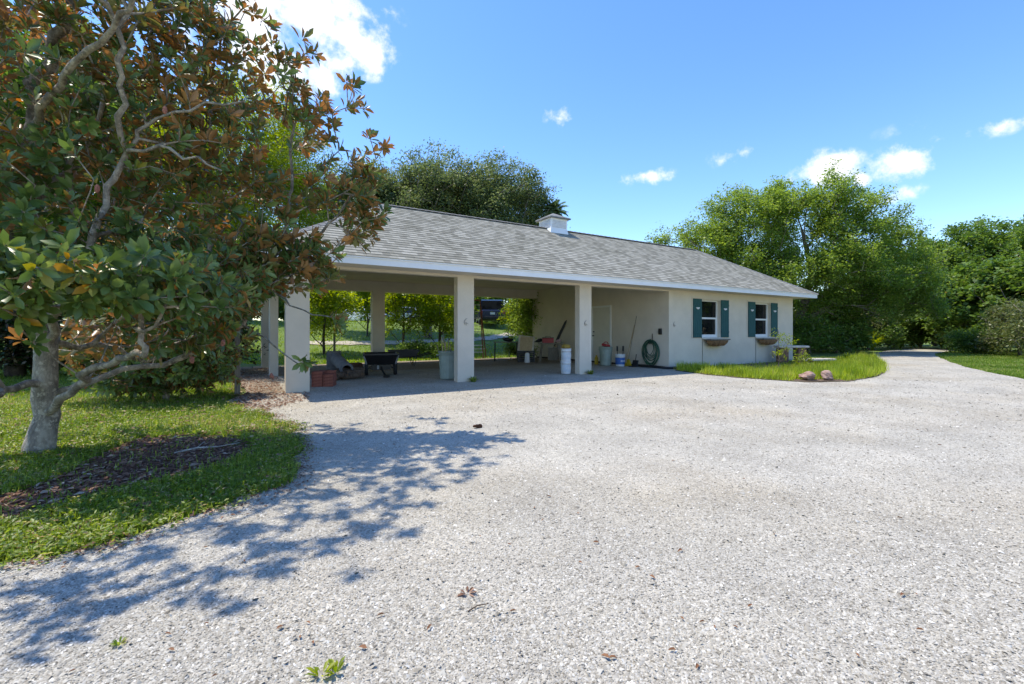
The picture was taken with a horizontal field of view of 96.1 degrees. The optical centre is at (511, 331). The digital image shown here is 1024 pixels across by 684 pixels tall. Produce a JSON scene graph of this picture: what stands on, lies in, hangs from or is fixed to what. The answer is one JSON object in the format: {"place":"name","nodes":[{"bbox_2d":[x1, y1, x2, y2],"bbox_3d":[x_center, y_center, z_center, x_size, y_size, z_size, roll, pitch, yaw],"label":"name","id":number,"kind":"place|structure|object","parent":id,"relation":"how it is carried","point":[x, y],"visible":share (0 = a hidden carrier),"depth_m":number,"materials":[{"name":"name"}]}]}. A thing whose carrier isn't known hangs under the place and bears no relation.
{"place":"outdoors","nodes":[
{"label":"outdoors","id":0,"kind":"place"},
{"bbox_2d":[225,319,532,363],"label":"back lawn grass","id":1,"kind":"structure","parent":0,"point":[402,359],"depth_m":22.59,"materials":[{"name":"green plant"}]},
{"bbox_2d":[310,333,516,344],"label":"sandy path","id":2,"kind":"structure","parent":0,"point":[400,341],"depth_m":24.93,"materials":[{"name":"beige sand"}]},
{"bbox_2d":[0,348,1023,683],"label":"gravel driveway","id":3,"kind":"structure","parent":0,"point":[598,408],"depth_m":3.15,"materials":[{"name":"grey gravel"}]},
{"bbox_2d":[111,636,126,645],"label":"gravel weed","id":4,"kind":"object","parent":3,"relation":"on","point":[115,642],"visible":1,"depth_m":1.76,"materials":[{"name":"green plant"}]},
{"bbox_2d":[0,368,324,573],"bbox_3d":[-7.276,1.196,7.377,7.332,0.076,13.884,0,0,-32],"label":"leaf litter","id":5,"kind":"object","parent":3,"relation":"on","point":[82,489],"visible":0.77,"depth_m":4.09,"materials":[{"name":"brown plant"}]},
{"bbox_2d":[305,660,335,676],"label":"gravel weed","id":6,"kind":"object","parent":3,"relation":"on","point":[314,670],"visible":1,"depth_m":1.60,"materials":[{"name":"green plant"}]},
{"bbox_2d":[326,351,340,369],"bbox_3d":[-5.161,0.890,13.328,0.400,0.620,0.400,0,0,-32],"label":"concrete pipe","id":7,"kind":"object","parent":3,"relation":"on","point":[330,365],"visible":0.54,"depth_m":13.15,"materials":[{"name":"grey concrete"}]},
{"bbox_2d":[324,655,345,675],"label":"gravel weed","id":8,"kind":"object","parent":3,"relation":"on","point":[335,666],"visible":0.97,"depth_m":1.63,"materials":[{"name":"green plant"}]},
{"bbox_2d":[341,373,364,379],"bbox_3d":[-3.965,1.117,11.467,0.590,0.141,0.136,0,0,-44],"label":"firewood log","id":9,"kind":"object","parent":3,"relation":"on","point":[351,375],"visible":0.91,"depth_m":11.41,"materials":[{"name":"brown wood"}]},
{"bbox_2d":[350,362,362,366],"bbox_3d":[-4.548,1.050,13.060,0.550,0.300,0.300,0,0,-32],"label":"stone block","id":10,"kind":"object","parent":3,"relation":"on","point":[357,364],"depth_m":13.01,"materials":[{"name":"stone"}]},
{"bbox_2d":[363,352,399,376],"bbox_3d":[-3.575,0.900,12.547,0.940,0.600,1.751,0,0,-18],"label":"dump cart","id":11,"kind":"object","parent":3,"relation":"on","point":[377,360],"visible":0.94,"depth_m":12.35,"materials":[{"name":"black plastic"}]},
{"bbox_2d":[387,349,431,365],"bbox_3d":[-3.725,0.927,15.857,1.864,0.574,0.680,0,0,-20],"label":"wheelbarrow","id":12,"kind":"object","parent":3,"relation":"on","point":[406,353],"visible":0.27,"depth_m":15.67,"materials":[{"name":"metal"}]},
{"bbox_2d":[436,351,453,378],"bbox_3d":[-1.592,0.845,11.549,0.536,0.690,0.539,0,0,13],"label":"trash can","id":13,"kind":"object","parent":3,"relation":"on","point":[446,363],"visible":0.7,"depth_m":11.34,"materials":[{"name":"grey plastic"}]},
{"bbox_2d":[456,586,476,596],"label":"gravel weed","id":14,"kind":"object","parent":3,"relation":"on","point":[471,589],"visible":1,"depth_m":2.10,"materials":[{"name":"brown plant"}]},
{"bbox_2d":[494,342,517,360],"bbox_3d":[-0.239,0.813,18.546,1.000,0.776,0.500,0,0,-2],"label":"side table","id":15,"kind":"object","parent":3,"relation":"on","point":[504,342],"visible":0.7,"depth_m":18.32,"materials":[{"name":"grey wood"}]},
{"bbox_2d":[517,351,534,361],"bbox_3d":[0.548,0.979,18.034,0.665,0.442,0.425,0,0,-2],"label":"plastic crate","id":16,"kind":"object","parent":3,"relation":"on","point":[522,353],"visible":0.82,"depth_m":17.83,"materials":[{"name":"black plastic"}]},
{"bbox_2d":[517,335,534,350],"bbox_3d":[0.556,0.490,18.006,0.693,0.668,0.282,0,0,1],"label":"framed panel","id":17,"kind":"object","parent":16,"relation":"on","point":[525,343],"visible":1,"depth_m":18.02,"materials":[{"name":"beige wood"}]},
{"bbox_2d":[525,353,529,362],"bbox_3d":[0.578,1.010,17.547,0.200,0.380,0.200,0,0,-32],"label":"plastic jug","id":18,"kind":"object","parent":3,"relation":"on","point":[527,358],"visible":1,"depth_m":17.47,"materials":[{"name":"white plastic"}]},
{"bbox_2d":[538,343,562,361],"bbox_3d":[1.491,0.830,18.029,0.950,0.750,0.600,0,0,3],"label":"work bench","id":19,"kind":"object","parent":3,"relation":"on","point":[554,353],"visible":0.95,"depth_m":18.13,"materials":[{"name":"grey wood"}]},
{"bbox_2d":[542,336,553,342],"bbox_3d":[1.405,0.323,18.035,0.450,0.259,0.210,0,0,-2],"label":"tool box","id":20,"kind":"object","parent":19,"relation":"on","point":[547,339],"visible":1,"depth_m":17.93,"materials":[{"name":"red plastic"}]},
{"bbox_2d":[554,320,566,345],"bbox_3d":[1.924,0.368,18.907,0.671,1.668,0.110,0,0,14],"label":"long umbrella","id":21,"kind":"object","parent":3,"relation":"on","point":[561,331],"visible":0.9,"depth_m":18.85,"materials":[{"name":"fabric"}]},
{"bbox_2d":[560,361,570,373],"bbox_3d":[1.514,1.011,12.953,0.311,0.362,0.318,0,0,41],"label":"bucket","id":22,"kind":"object","parent":3,"relation":"on","point":[565,367],"visible":0.97,"depth_m":12.83,"materials":[{"name":"white plastic"}]},
{"bbox_2d":[560,348,571,360],"bbox_3d":[1.520,0.666,12.944,0.311,0.362,0.318,0,0,41],"label":"bucket","id":23,"kind":"object","parent":22,"relation":"on","point":[565,354],"visible":0.93,"depth_m":12.83,"materials":[{"name":"white plastic"}]},
{"bbox_2d":[598,346,612,365],"bbox_3d":[3.269,0.865,16.047,0.493,0.650,0.524,0,0,16],"label":"trash can","id":24,"kind":"object","parent":3,"relation":"on","point":[605,354],"visible":1,"depth_m":15.87,"materials":[{"name":"grey plastic"}]},
{"bbox_2d":[615,354,624,365],"bbox_3d":[3.684,0.986,15.681,0.346,0.412,0.354,0,0,41],"label":"bucket","id":25,"kind":"object","parent":3,"relation":"on","point":[619,359],"visible":0.99,"depth_m":15.55,"materials":[{"name":"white plastic"}]},
{"bbox_2d":[624,325,634,365],"bbox_3d":[4.036,0.488,15.875,0.369,1.424,0.340,0,0,-32],"label":"rake","id":26,"kind":"object","parent":3,"relation":"on","point":[629,347],"visible":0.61,"depth_m":15.81,"materials":[{"name":"brown plastic"}]},
{"bbox_2d":[625,316,636,365],"bbox_3d":[4.090,0.339,15.874,0.284,1.722,0.320,0,0,-32],"label":"broom","id":27,"kind":"object","parent":3,"relation":"on","point":[628,361],"visible":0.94,"depth_m":15.80,"materials":[{"name":"brown wood"}]},
{"bbox_2d":[628,354,638,366],"bbox_3d":[4.110,0.986,15.545,0.282,0.417,0.240,0,0,-32],"label":"dustpan","id":28,"kind":"object","parent":3,"relation":"on","point":[635,363],"visible":1,"depth_m":15.55,"materials":[{"name":"black plastic"}]},
{"bbox_2d":[638,364,691,368],"bbox_3d":[5.023,1.156,14.965,2.151,0.092,1.042,0,0,18],"label":"drain pipe","id":29,"kind":"object","parent":3,"relation":"on","point":[653,366],"visible":0.57,"depth_m":14.88,"materials":[{"name":"black plastic"}]},
{"bbox_2d":[0,321,1023,522],"bbox_3d":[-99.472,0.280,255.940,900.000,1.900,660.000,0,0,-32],"label":"ground","id":30,"kind":"structure","parent":0,"point":[490,329],"depth_m":24.34,"materials":[{"name":"green plant"}]},
{"bbox_2d":[0,311,32,374],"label":"shade bush","id":31,"kind":"object","parent":30,"relation":"on","point":[4,323],"visible":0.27,"depth_m":11.70,"materials":[{"name":"green plant"}]},
{"bbox_2d":[0,96,85,243],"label":"dark tree","id":32,"kind":"object","parent":30,"relation":"on","point":[22,114],"depth_m":13.71,"materials":[{"name":"green plant"}]},
{"bbox_2d":[0,314,114,375],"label":"shade bush","id":33,"kind":"object","parent":30,"relation":"on","point":[29,357],"visible":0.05,"depth_m":12.01,"materials":[{"name":"green plant"}]},
{"bbox_2d":[0,1,174,376],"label":"dark tree","id":34,"kind":"object","parent":30,"relation":"on","point":[10,371],"visible":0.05,"depth_m":12.04,"materials":[{"name":"green plant"}]},
{"bbox_2d":[0,30,241,254],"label":"dark tree","id":35,"kind":"object","parent":30,"relation":"on","point":[138,101],"visible":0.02,"depth_m":16.52,"materials":[{"name":"green plant"}]},
{"bbox_2d":[0,437,251,518],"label":"mulch bed","id":36,"kind":"object","parent":30,"relation":"on","point":[153,454],"visible":0.24,"depth_m":4.37,"materials":[{"name":"brown wood"}]},
{"bbox_2d":[174,441,239,453],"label":"fallen branch","id":37,"kind":"object","parent":36,"relation":"on","point":[202,447],"visible":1,"depth_m":4.63,"materials":[{"name":"brown wood"}]},
{"bbox_2d":[59,213,255,400],"bbox_3d":[-6.412,-0.360,8.241,3.155,3.385,2.730,0,0,-32],"label":"magnolia bush","id":38,"kind":"object","parent":30,"relation":"on","point":[166,382],"visible":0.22,"depth_m":7.78,"materials":[{"name":"green plant"}]},
{"bbox_2d":[0,366,322,569],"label":"ground cover","id":39,"kind":"object","parent":30,"relation":"on","point":[82,395],"visible":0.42,"depth_m":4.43,"materials":[{"name":"green plant"}]},
{"bbox_2d":[0,0,394,455],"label":"magnolia tree","id":40,"kind":"object","parent":30,"relation":"on","point":[77,277],"visible":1,"depth_m":4.67,"materials":[{"name":"green plant"}]},
{"bbox_2d":[83,51,342,366],"bbox_3d":[-8.731,-3.262,13.669,6.948,9.195,6.281,0,0,-32],"label":"feathery tree","id":41,"kind":"object","parent":30,"relation":"on","point":[276,148],"visible":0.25,"depth_m":13.08,"materials":[{"name":"green plant"}]},
{"bbox_2d":[180,320,268,373],"bbox_3d":[-8.603,0.200,12.666,3.701,2.269,3.361,0,0,-32],"label":"shade bush","id":42,"kind":"object","parent":30,"relation":"on","point":[243,331],"visible":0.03,"depth_m":12.93,"materials":[{"name":"green plant"}]},
{"bbox_2d":[234,330,239,393],"bbox_3d":[-5.281,0.580,8.845,0.095,1.260,0.095,0,0,-32],"label":"fence post","id":43,"kind":"object","parent":30,"relation":"on","point":[237,371],"visible":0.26,"depth_m":8.80,"materials":[{"name":"grey wood"}]},
{"bbox_2d":[188,211,292,306],"bbox_3d":[-17.107,-4.622,30.246,7.813,8.105,8.366,0,0,-1],"label":"dark tree","id":44,"kind":"object","parent":30,"relation":"on","point":[282,302],"visible":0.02,"depth_m":29.67,"materials":[{"name":"green plant"}]},
{"bbox_2d":[229,298,284,320],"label":"distant tree","id":45,"kind":"object","parent":30,"relation":"on","point":[280,307],"visible":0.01,"depth_m":57.41,"materials":[{"name":"green plant"}]},
{"bbox_2d":[283,289,365,354],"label":"tree","id":46,"kind":"object","parent":30,"relation":"on","point":[327,303],"visible":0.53,"depth_m":20.26,"materials":[{"name":"green plant"}]},
{"bbox_2d":[312,290,388,319],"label":"distant tree","id":47,"kind":"object","parent":30,"relation":"on","point":[336,307],"depth_m":53.16,"materials":[{"name":"green plant"}]},
{"bbox_2d":[302,149,415,226],"bbox_3d":[-8.544,-5.079,27.041,8.650,10.783,7.852,0,0,25],"label":"oak tree","id":48,"kind":"object","parent":30,"relation":"on","point":[345,169],"visible":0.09,"depth_m":25.23,"materials":[{"name":"green plant"}]},
{"bbox_2d":[349,291,370,336],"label":"lawn shrub","id":49,"kind":"object","parent":30,"relation":"on","point":[367,305],"visible":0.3,"depth_m":25.57,"materials":[{"name":"green plant"}]},
{"bbox_2d":[337,308,385,321],"bbox_3d":[-13.273,-1.395,39.991,4.650,1.450,1.800,0,0,28],"label":"parked car","id":50,"kind":"object","parent":30,"relation":"on","point":[352,319],"visible":0.16,"depth_m":39.02,"materials":[{"name":"white paint"}]},
{"bbox_2d":[386,307,421,320],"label":"parked car","id":51,"kind":"object","parent":30,"relation":"on","point":[406,313],"visible":0.05,"depth_m":40.09,"materials":[{"name":"blue paint"}]},
{"bbox_2d":[367,293,446,342],"bbox_3d":[-5.202,-0.890,22.295,3.866,4.134,3.948,0,0,-32],"label":"lawn shrub","id":52,"kind":"object","parent":30,"relation":"on","point":[394,302],"visible":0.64,"depth_m":21.67,"materials":[{"name":"green plant"}]},
{"bbox_2d":[392,335,432,357],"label":"bush","id":53,"kind":"object","parent":30,"relation":"on","point":[419,345],"visible":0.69,"depth_m":20.55,"materials":[{"name":"green plant"}]},
{"bbox_2d":[424,338,453,357],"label":"bush","id":54,"kind":"object","parent":30,"relation":"on","point":[434,351],"visible":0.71,"depth_m":20.50,"materials":[{"name":"green plant"}]},
{"bbox_2d":[403,294,478,343],"bbox_3d":[-3.722,-1.047,23.013,4.207,4.509,4.280,0,0,-32],"label":"lawn shrub","id":55,"kind":"object","parent":30,"relation":"on","point":[445,322],"visible":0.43,"depth_m":22.43,"materials":[{"name":"green plant"}]},
{"bbox_2d":[372,137,515,337],"bbox_3d":[-4.643,-5.372,27.180,9.793,11.696,9.155,0,0,-32],"label":"oak tree","id":56,"kind":"object","parent":30,"relation":"on","point":[421,182],"visible":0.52,"depth_m":25.43,"materials":[{"name":"green plant"}]},
{"bbox_2d":[436,297,483,321],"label":"distant tree","id":57,"kind":"object","parent":30,"relation":"on","point":[476,303],"visible":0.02,"depth_m":61.27,"materials":[{"name":"green plant"}]},
{"bbox_2d":[474,300,485,357],"bbox_3d":[-1.581,-0.102,20.411,0.851,2.576,0.889,0,0,0],"label":"step ladder","id":58,"kind":"object","parent":30,"relation":"on","point":[482,334],"visible":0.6,"depth_m":20.22,"materials":[{"name":"metal"}]},
{"bbox_2d":[475,300,505,324],"bbox_3d":[-1.727,-1.395,35.484,1.900,1.820,4.850,0,0,-8],"label":"parked suv","id":59,"kind":"object","parent":30,"relation":"on","point":[490,310],"visible":0.55,"depth_m":33.33,"materials":[{"name":"blue paint"}]},
{"bbox_2d":[420,146,567,297],"bbox_3d":[-1.286,-5.241,28.406,9.956,11.602,9.480,0,0,-32],"label":"oak tree","id":60,"kind":"object","parent":30,"relation":"on","point":[524,200],"visible":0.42,"depth_m":26.55,"materials":[{"name":"green plant"}]},
{"bbox_2d":[483,297,515,322],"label":"distant tree","id":61,"kind":"object","parent":30,"relation":"on","point":[492,298],"visible":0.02,"depth_m":56.47,"materials":[{"name":"green plant"}]},
{"bbox_2d":[496,298,532,341],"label":"lawn shrub","id":62,"kind":"object","parent":30,"relation":"on","point":[503,317],"visible":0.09,"depth_m":23.17,"materials":[{"name":"green plant"}]},
{"bbox_2d":[502,340,538,358],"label":"bush","id":63,"kind":"object","parent":30,"relation":"on","point":[510,350],"visible":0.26,"depth_m":20.03,"materials":[{"name":"green plant"}]},
{"bbox_2d":[504,291,542,346],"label":"lawn shrub","id":64,"kind":"object","parent":30,"relation":"on","point":[524,320],"visible":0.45,"depth_m":21.37,"materials":[{"name":"green plant"}]},
{"bbox_2d":[252,203,817,392],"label":"carport house","id":65,"kind":"structure","parent":30,"relation":"on","point":[597,291],"depth_m":14.93,"materials":[{"name":"beige paint"}]},
{"bbox_2d":[592,307,608,360],"bbox_3d":[3.333,0.147,17.329,0.096,2.066,0.920,0,0,-32],"label":"door","id":66,"kind":"structure","parent":65,"relation":"in","point":[600,335],"depth_m":17.43,"materials":[{"name":"beige paint"}]},
{"bbox_2d":[642,334,659,364],"bbox_3d":[4.577,0.627,15.246,0.171,1.094,0.734,0,0,-32],"label":"garden hose","id":67,"kind":"object","parent":65,"relation":"hanging from","point":[650,341],"visible":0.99,"depth_m":15.22,"materials":[{"name":"rubber"}]},
{"bbox_2d":[701,300,721,338],"bbox_3d":[6.834,-0.403,15.901,1.070,1.335,0.220,0,0,-32],"label":"window","id":68,"kind":"structure","parent":65,"relation":"in","point":[709,308],"depth_m":16.02,"materials":[{"name":"white plastic"}]},
{"bbox_2d":[704,339,730,345],"bbox_3d":[7.024,0.392,15.736,1.060,0.259,0.300,0,0,-32],"label":"window box","id":69,"kind":"object","parent":65,"relation":"attached to","point":[717,342],"visible":1,"depth_m":15.58,"materials":[{"name":"brown wood"}]},
{"bbox_2d":[755,303,770,337],"bbox_3d":[9.526,-0.403,17.565,1.080,1.335,0.220,0,0,-32],"label":"window","id":70,"kind":"structure","parent":65,"relation":"in","point":[761,308],"depth_m":17.70,"materials":[{"name":"white plastic"}]},
{"bbox_2d":[757,338,779,344],"bbox_3d":[9.695,0.393,17.387,1.060,0.260,0.300,0,0,-32],"label":"window box","id":71,"kind":"object","parent":65,"relation":"attached to","point":[768,341],"visible":0.93,"depth_m":17.22,"materials":[{"name":"brown wood"}]},
{"bbox_2d":[538,199,568,216],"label":"palm tree","id":72,"kind":"object","parent":30,"relation":"on","point":[558,206],"visible":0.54,"depth_m":27.33,"materials":[{"name":"green plant"}]},
{"bbox_2d":[644,158,969,353],"bbox_3d":[16.111,-3.765,25.369,16.917,10.341,8.340,0,0,-14],"label":"spreading tree","id":73,"kind":"object","parent":30,"relation":"on","point":[826,264],"visible":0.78,"depth_m":23.90,"materials":[{"name":"green plant"}]},
{"bbox_2d":[793,308,846,353],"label":"garden shrub","id":74,"kind":"object","parent":30,"relation":"on","point":[811,331],"visible":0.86,"depth_m":23.88,"materials":[{"name":"green plant"}]},
{"bbox_2d":[793,281,863,350],"bbox_3d":[18.460,-1.058,29.005,6.276,4.792,6.543,0,0,26],"label":"garden shrub","id":75,"kind":"object","parent":30,"relation":"on","point":[814,309],"depth_m":27.62,"materials":[{"name":"green plant"}]},
{"bbox_2d":[811,307,886,353],"bbox_3d":[18.744,-0.001,26.512,4.185,3.093,3.876,0,0,3],"label":"garden shrub","id":76,"kind":"object","parent":30,"relation":"on","point":[854,341],"visible":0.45,"depth_m":25.36,"materials":[{"name":"green plant"}]},
{"bbox_2d":[822,285,903,339],"bbox_3d":[23.163,-1.294,32.188,7.052,5.260,6.713,0,0,-32],"label":"garden shrub","id":77,"kind":"object","parent":30,"relation":"on","point":[873,322],"visible":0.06,"depth_m":29.62,"materials":[{"name":"green plant"}]},
{"bbox_2d":[846,245,904,344],"bbox_3d":[32.620,-3.162,39.938,10.028,8.998,7.884,0,0,-5],"label":"broad tree","id":78,"kind":"object","parent":30,"relation":"on","point":[891,271],"visible":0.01,"depth_m":37.88,"materials":[{"name":"green plant"}]},
{"bbox_2d":[858,312,909,349],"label":"garden shrub","id":79,"kind":"object","parent":30,"relation":"on","point":[888,333],"visible":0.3,"depth_m":29.37,"materials":[{"name":"green plant"}]},
{"bbox_2d":[870,310,930,348],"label":"garden shrub","id":80,"kind":"object","parent":30,"relation":"on","point":[912,333],"visible":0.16,"depth_m":31.53,"materials":[{"name":"green plant"}]},
{"bbox_2d":[890,308,953,347],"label":"garden shrub","id":81,"kind":"object","parent":30,"relation":"on","point":[931,337],"visible":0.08,"depth_m":31.85,"materials":[{"name":"green plant"}]},
{"bbox_2d":[891,235,986,345],"bbox_3d":[34.895,-3.430,38.237,9.386,9.561,8.730,0,0,-32],"label":"broad tree","id":82,"kind":"object","parent":30,"relation":"on","point":[935,243],"visible":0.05,"depth_m":36.03,"materials":[{"name":"green plant"}]},
{"bbox_2d":[898,269,986,348],"bbox_3d":[29.261,-1.456,30.905,6.325,5.573,6.035,0,0,-32],"label":"garden shrub","id":83,"kind":"object","parent":30,"relation":"on","point":[934,329],"visible":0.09,"depth_m":30.62,"materials":[{"name":"green plant"}]},
{"bbox_2d":[912,214,1023,277],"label":"broad tree","id":84,"kind":"object","parent":30,"relation":"on","point":[979,234],"visible":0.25,"depth_m":34.46,"materials":[{"name":"green plant"}]},
{"bbox_2d":[915,254,1023,350],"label":"garden shrub","id":85,"kind":"object","parent":30,"relation":"on","point":[971,286],"visible":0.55,"depth_m":27.36,"materials":[{"name":"green plant"}]},
{"bbox_2d":[936,324,1005,353],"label":"garden shrub","id":86,"kind":"object","parent":30,"relation":"on","point":[962,339],"visible":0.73,"depth_m":25.27,"materials":[{"name":"green plant"}]},
{"bbox_2d":[919,348,1023,378],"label":"lawn grass","id":87,"kind":"structure","parent":30,"relation":"on","point":[991,365],"depth_m":18.11,"materials":[{"name":"green plant"}]},
{"bbox_2d":[958,221,1023,264],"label":"broad tree","id":88,"kind":"object","parent":30,"relation":"on","point":[1010,250],"visible":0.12,"depth_m":32.21,"materials":[{"name":"green plant"}]},
{"bbox_2d":[966,245,1023,331],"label":"garden shrub","id":89,"kind":"object","parent":30,"relation":"on","point":[1012,277],"visible":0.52,"depth_m":25.91,"materials":[{"name":"green plant"}]},
{"bbox_2d":[969,294,1023,355],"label":"garden shrub","id":90,"kind":"object","parent":30,"relation":"on","point":[989,339],"visible":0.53,"depth_m":23.23,"materials":[{"name":"green plant"}]},
{"bbox_2d":[991,299,1023,353],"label":"garden shrub","id":91,"kind":"object","parent":30,"relation":"on","point":[1015,325],"visible":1,"depth_m":20.58,"materials":[{"name":"green plant"}]},
{"bbox_2d":[8,0,1023,320],"label":"sky","id":92,"kind":"structure","parent":0,"point":[639,110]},
{"bbox_2d":[674,351,890,381],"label":"grass","id":93,"kind":"structure","parent":0,"point":[860,365],"depth_m":12.90,"materials":[{"name":"green plant"}]},
{"bbox_2d":[770,328,798,365],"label":"leafy sapling","id":94,"kind":"object","parent":93,"relation":"on","point":[780,350],"visible":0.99,"depth_m":14.67,"materials":[{"name":"green plant"}]},
{"bbox_2d":[773,345,809,362],"bbox_3d":[10.500,0.870,17.299,1.120,0.660,0.420,0,0,0],"label":"stone bench","id":95,"kind":"object","parent":93,"relation":"on","point":[797,348],"visible":0.72,"depth_m":17.14,"materials":[{"name":"grey stone"}]},
{"bbox_2d":[792,349,814,363],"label":"leafy sapling","id":96,"kind":"object","parent":93,"relation":"on","point":[806,358],"visible":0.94,"depth_m":15.59,"materials":[{"name":"green plant"}]},
{"bbox_2d":[799,371,815,379],"bbox_3d":[7.200,1.101,11.206,0.454,0.262,0.316,0,0,-32],"label":"garden rock","id":97,"kind":"object","parent":93,"relation":"on","point":[808,375],"visible":0.87,"depth_m":11.11,"materials":[{"name":"beige stone"}]},
{"bbox_2d":[798,358,834,363],"bbox_3d":[10.866,1.085,16.399,1.150,0.230,0.420,0,0,-4],"label":"stone bench","id":98,"kind":"object","parent":93,"relation":"on","point":[817,359],"visible":0.33,"depth_m":16.24,"materials":[{"name":"grey stone"}]},
{"bbox_2d":[821,370,833,379],"bbox_3d":[7.696,1.079,11.225,0.256,0.259,0.412,0,0,43],"label":"garden rock","id":99,"kind":"object","parent":93,"relation":"on","point":[826,375],"visible":0.97,"depth_m":11.11,"materials":[{"name":"stone"}]},
{"bbox_2d":[868,327,883,350],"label":"ornamental grass","id":100,"kind":"object","parent":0,"point":[875,341],"depth_m":28.78,"materials":[{"name":"green plant"}]},
{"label":"firewood log","id":101,"kind":"object","parent":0,"visible":0},
{"bbox_2d":[347,370,364,373],"bbox_3d":[-3.939,1.046,11.598,0.429,0.151,0.146,0,0,-24],"label":"firewood log","id":102,"kind":"object","parent":101,"relation":"on","point":[352,371],"visible":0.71,"depth_m":11.54,"materials":[{"name":"brown wood"}]},
{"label":"firewood log","id":103,"kind":"object","parent":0,"visible":0},
{"bbox_2d":[330,353,352,371],"bbox_3d":[-4.617,0.880,12.430,0.350,0.524,1.542,0,0,-32],"label":"concrete pipe","id":104,"kind":"object","parent":103,"relation":"on","point":[339,361],"visible":0.8,"depth_m":12.20,"materials":[{"name":"grey concrete"}]},
{"bbox_2d":[336,367,363,369],"bbox_3d":[-4.233,1.013,12.030,0.685,0.150,0.145,0,0,-23],"label":"firewood log","id":105,"kind":"object","parent":103,"relation":"on","point":[358,368],"visible":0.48,"depth_m":12.03,"materials":[{"name":"brown wood"}]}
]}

